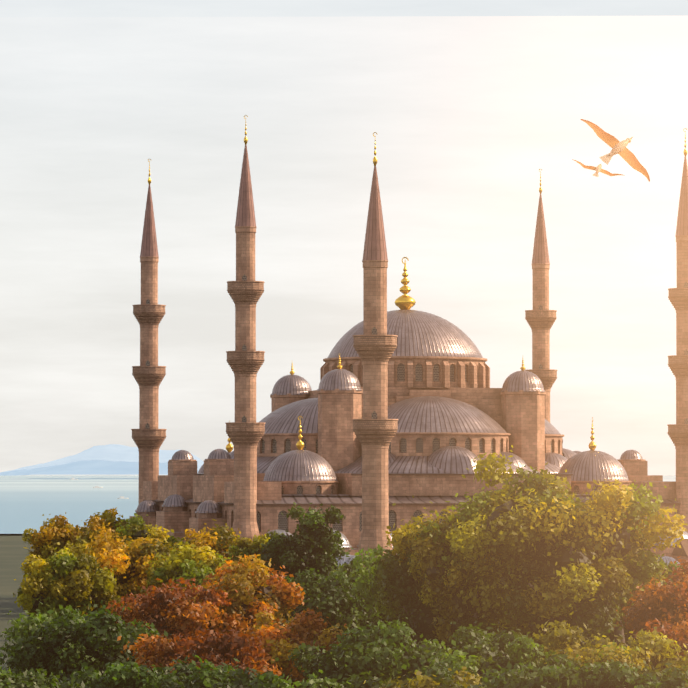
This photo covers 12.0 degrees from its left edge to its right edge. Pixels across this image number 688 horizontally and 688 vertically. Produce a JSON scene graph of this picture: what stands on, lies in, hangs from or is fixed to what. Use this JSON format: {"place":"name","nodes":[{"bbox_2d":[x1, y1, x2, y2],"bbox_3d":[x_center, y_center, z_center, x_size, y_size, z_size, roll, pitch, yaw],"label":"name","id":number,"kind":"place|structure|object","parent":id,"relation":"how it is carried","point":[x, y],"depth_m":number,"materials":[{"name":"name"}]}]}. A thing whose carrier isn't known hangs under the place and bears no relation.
{"place":"outdoors","nodes":[
{"label":"outdoors","id":0,"kind":"place"},
{"bbox_2d":[0,444,203,475],"bbox_3d":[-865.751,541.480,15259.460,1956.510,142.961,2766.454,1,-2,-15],"label":"distant hills","id":1,"kind":"structure","parent":0,"point":[113,459],"depth_m":15001.43,"materials":[{"name":"blue"}]},
{"bbox_2d":[0,534,583,678],"bbox_3d":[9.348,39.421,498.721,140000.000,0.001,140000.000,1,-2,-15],"label":"ground","id":2,"kind":"structure","parent":0,"point":[13,553],"depth_m":621.43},
{"bbox_2d":[0,665,84,687],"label":"tree","id":3,"kind":"object","parent":2,"relation":"on","point":[27,679],"depth_m":176.28,"materials":[{"name":"green plant"}]},
{"bbox_2d":[22,512,90,559],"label":"tree","id":4,"kind":"object","parent":2,"relation":"on","point":[49,536],"depth_m":466.42,"materials":[{"name":"yellow plant"}]},
{"bbox_2d":[12,547,127,622],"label":"tree","id":5,"kind":"object","parent":2,"relation":"on","point":[65,578],"depth_m":307.58,"materials":[{"name":"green plant"}]},
{"bbox_2d":[0,600,194,684],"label":"tree","id":6,"kind":"object","parent":2,"relation":"on","point":[56,645],"depth_m":221.72,"materials":[{"name":"green plant"}]},
{"bbox_2d":[71,507,126,555],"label":"tree","id":7,"kind":"object","parent":2,"relation":"on","point":[106,522],"depth_m":453.04,"materials":[{"name":"yellow plant"}]},
{"bbox_2d":[55,659,148,687],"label":"tree","id":8,"kind":"object","parent":2,"relation":"on","point":[89,681],"depth_m":184.94,"materials":[{"name":"green plant"}]},
{"bbox_2d":[52,532,198,617],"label":"tree","id":9,"kind":"object","parent":2,"relation":"on","point":[132,559],"depth_m":324.70,"materials":[{"name":"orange plant"}]},
{"bbox_2d":[114,513,189,555],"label":"tree","id":10,"kind":"object","parent":2,"relation":"on","point":[133,528],"depth_m":443.07,"materials":[{"name":"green plant"}]},
{"bbox_2d":[85,577,237,648],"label":"tree","id":11,"kind":"object","parent":2,"relation":"on","point":[169,611],"depth_m":267.26,"materials":[{"name":"orange plant"}]},
{"bbox_2d":[92,654,255,687],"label":"tree","id":12,"kind":"object","parent":2,"relation":"on","point":[121,675],"depth_m":183.88,"materials":[{"name":"green plant"}]},
{"bbox_2d":[132,540,230,602],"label":"tree","id":13,"kind":"object","parent":2,"relation":"on","point":[189,562],"depth_m":317.15,"materials":[{"name":"green plant"}]},
{"bbox_2d":[117,619,281,675],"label":"tree","id":14,"kind":"object","parent":2,"relation":"on","point":[215,649],"depth_m":214.47,"materials":[{"name":"orange plant"}]},
{"bbox_2d":[140,655,273,687],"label":"tree","id":15,"kind":"object","parent":2,"relation":"on","point":[207,677],"depth_m":182.20,"materials":[{"name":"green plant"}]},
{"bbox_2d":[174,519,240,565],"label":"tree","id":16,"kind":"object","parent":2,"relation":"on","point":[220,539],"depth_m":436.57,"materials":[{"name":"yellow plant"}]},
{"bbox_2d":[152,552,304,637],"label":"tree","id":17,"kind":"object","parent":2,"relation":"on","point":[260,589],"depth_m":278.13,"materials":[{"name":"orange plant"}]},
{"bbox_2d":[228,530,283,571],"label":"tree","id":18,"kind":"object","parent":2,"relation":"on","point":[247,546],"depth_m":428.22,"materials":[{"name":"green plant"}]},
{"bbox_2d":[248,671,293,687],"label":"tree","id":19,"kind":"object","parent":2,"relation":"on","point":[263,680],"depth_m":165.20,"materials":[{"name":"green plant"}]},
{"bbox_2d":[237,607,352,687],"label":"tree","id":20,"kind":"object","parent":2,"relation":"on","point":[295,632],"depth_m":232.29,"materials":[{"name":"orange plant"}]},
{"bbox_2d":[255,502,353,581],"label":"tree","id":21,"kind":"object","parent":2,"relation":"on","point":[313,542],"depth_m":382.84,"materials":[{"name":"green plant"}]},
{"bbox_2d":[272,567,394,645],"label":"tree","id":22,"kind":"object","parent":2,"relation":"on","point":[329,596],"depth_m":296.06,"materials":[{"name":"green plant"}]},
{"bbox_2d":[293,669,391,687],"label":"tree","id":23,"kind":"object","parent":2,"relation":"on","point":[315,682],"depth_m":179.96,"materials":[{"name":"green plant"}]},
{"bbox_2d":[329,558,366,584],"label":"tree","id":24,"kind":"object","parent":2,"relation":"on","point":[350,568],"depth_m":376.57,"materials":[{"name":"green plant"}]},
{"bbox_2d":[275,617,449,684],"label":"tree","id":25,"kind":"object","parent":2,"relation":"on","point":[385,653],"depth_m":207.97,"materials":[{"name":"green plant"}]},
{"bbox_2d":[355,575,406,629],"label":"tree","id":26,"kind":"object","parent":2,"relation":"on","point":[384,615],"depth_m":317.76,"materials":[{"name":"green plant"}]},
{"bbox_2d":[345,527,455,654],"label":"tree","id":27,"kind":"object","parent":2,"relation":"on","point":[399,586],"depth_m":237.82,"materials":[{"name":"green plant"}]},
{"bbox_2d":[129,115,687,620],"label":"mosque","id":28,"kind":"structure","parent":2,"relation":"on","point":[403,407],"depth_m":477.79,"materials":[{"name":"stone"}]},
{"bbox_2d":[364,666,483,687],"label":"tree","id":29,"kind":"object","parent":2,"relation":"on","point":[458,681],"depth_m":180.00,"materials":[{"name":"green plant"}]},
{"bbox_2d":[385,484,514,650],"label":"tree","id":30,"kind":"object","parent":2,"relation":"on","point":[431,552],"depth_m":233.25,"materials":[{"name":"green plant"}]},
{"bbox_2d":[416,657,505,687],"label":"tree","id":31,"kind":"object","parent":2,"relation":"on","point":[439,674],"depth_m":186.85,"materials":[{"name":"green plant"}]},
{"bbox_2d":[424,621,586,678],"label":"tree","id":32,"kind":"object","parent":2,"relation":"on","point":[478,651],"depth_m":202.74,"materials":[{"name":"green plant"}]},
{"bbox_2d":[467,662,576,687],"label":"tree","id":33,"kind":"object","parent":2,"relation":"on","point":[509,678],"depth_m":170.63,"materials":[{"name":"green plant"}]},
{"bbox_2d":[491,591,631,646],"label":"tree","id":34,"kind":"object","parent":2,"relation":"on","point":[580,643],"depth_m":296.99,"materials":[{"name":"green plant"}]},
{"bbox_2d":[445,445,687,662],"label":"tree","id":35,"kind":"object","parent":2,"relation":"on","point":[554,553],"depth_m":229.45,"materials":[{"name":"green plant"}]},
{"bbox_2d":[513,655,657,687],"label":"tree","id":36,"kind":"object","parent":2,"relation":"on","point":[613,674],"depth_m":169.51,"materials":[{"name":"green plant"}]},
{"bbox_2d":[533,612,687,687],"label":"tree","id":37,"kind":"object","parent":2,"relation":"on","point":[652,650],"depth_m":206.00,"materials":[{"name":"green plant"}]},
{"bbox_2d":[598,573,676,647],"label":"tree","id":38,"kind":"object","parent":2,"relation":"on","point":[610,635],"depth_m":314.14,"materials":[{"name":"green plant"}]},
{"bbox_2d":[607,503,672,649],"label":"tree","id":39,"kind":"object","parent":2,"relation":"on","point":[621,602],"depth_m":298.13,"materials":[{"name":"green plant"}]},
{"bbox_2d":[614,556,687,647],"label":"tree","id":40,"kind":"object","parent":2,"relation":"on","point":[663,602],"depth_m":245.23,"materials":[{"name":"orange plant"}]},
{"bbox_2d":[626,614,687,667],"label":"tree","id":41,"kind":"object","parent":2,"relation":"on","point":[669,633],"depth_m":209.83,"materials":[{"name":"orange plant"}]},
{"bbox_2d":[628,676,686,687],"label":"tree","id":42,"kind":"object","parent":2,"relation":"on","point":[639,681],"depth_m":169.19,"materials":[{"name":"green plant"}]},
{"bbox_2d":[634,663,687,687],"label":"tree","id":43,"kind":"object","parent":2,"relation":"on","point":[675,679],"depth_m":166.11,"materials":[{"name":"green plant"}]},
{"bbox_2d":[652,555,685,576],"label":"tree","id":44,"kind":"object","parent":2,"relation":"on","point":[670,567],"depth_m":397.00,"materials":[{"name":"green plant"}]},
{"bbox_2d":[0,475,675,533],"bbox_3d":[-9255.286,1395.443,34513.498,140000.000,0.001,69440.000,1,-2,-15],"label":"sea","id":45,"kind":"structure","parent":0,"point":[27,501],"depth_m":2592.77,"materials":[{"name":"liquid"}]},
{"bbox_2d":[70,478,128,498],"bbox_3d":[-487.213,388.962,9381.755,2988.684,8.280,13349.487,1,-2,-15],"label":"boats","id":46,"kind":"object","parent":45,"relation":"on","point":[121,497],"depth_m":4625.22,"materials":[{"name":"white paint"}]},
{"bbox_2d":[0,0,687,474],"label":"sky","id":47,"kind":"structure","parent":0,"point":[465,102],"materials":[{"name":"white"}]},
{"bbox_2d":[572,159,624,176],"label":"seagull","id":48,"kind":"object","parent":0,"point":[597,169],"depth_m":85.13,"materials":[{"name":"white"}]},
{"bbox_2d":[580,119,649,181],"bbox_3d":[4.967,-3.540,60.086,1.267,1.189,0.564,0,-2,2],"label":"seagull","id":49,"kind":"object","parent":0,"point":[622,151],"depth_m":60.14,"materials":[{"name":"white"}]}
]}

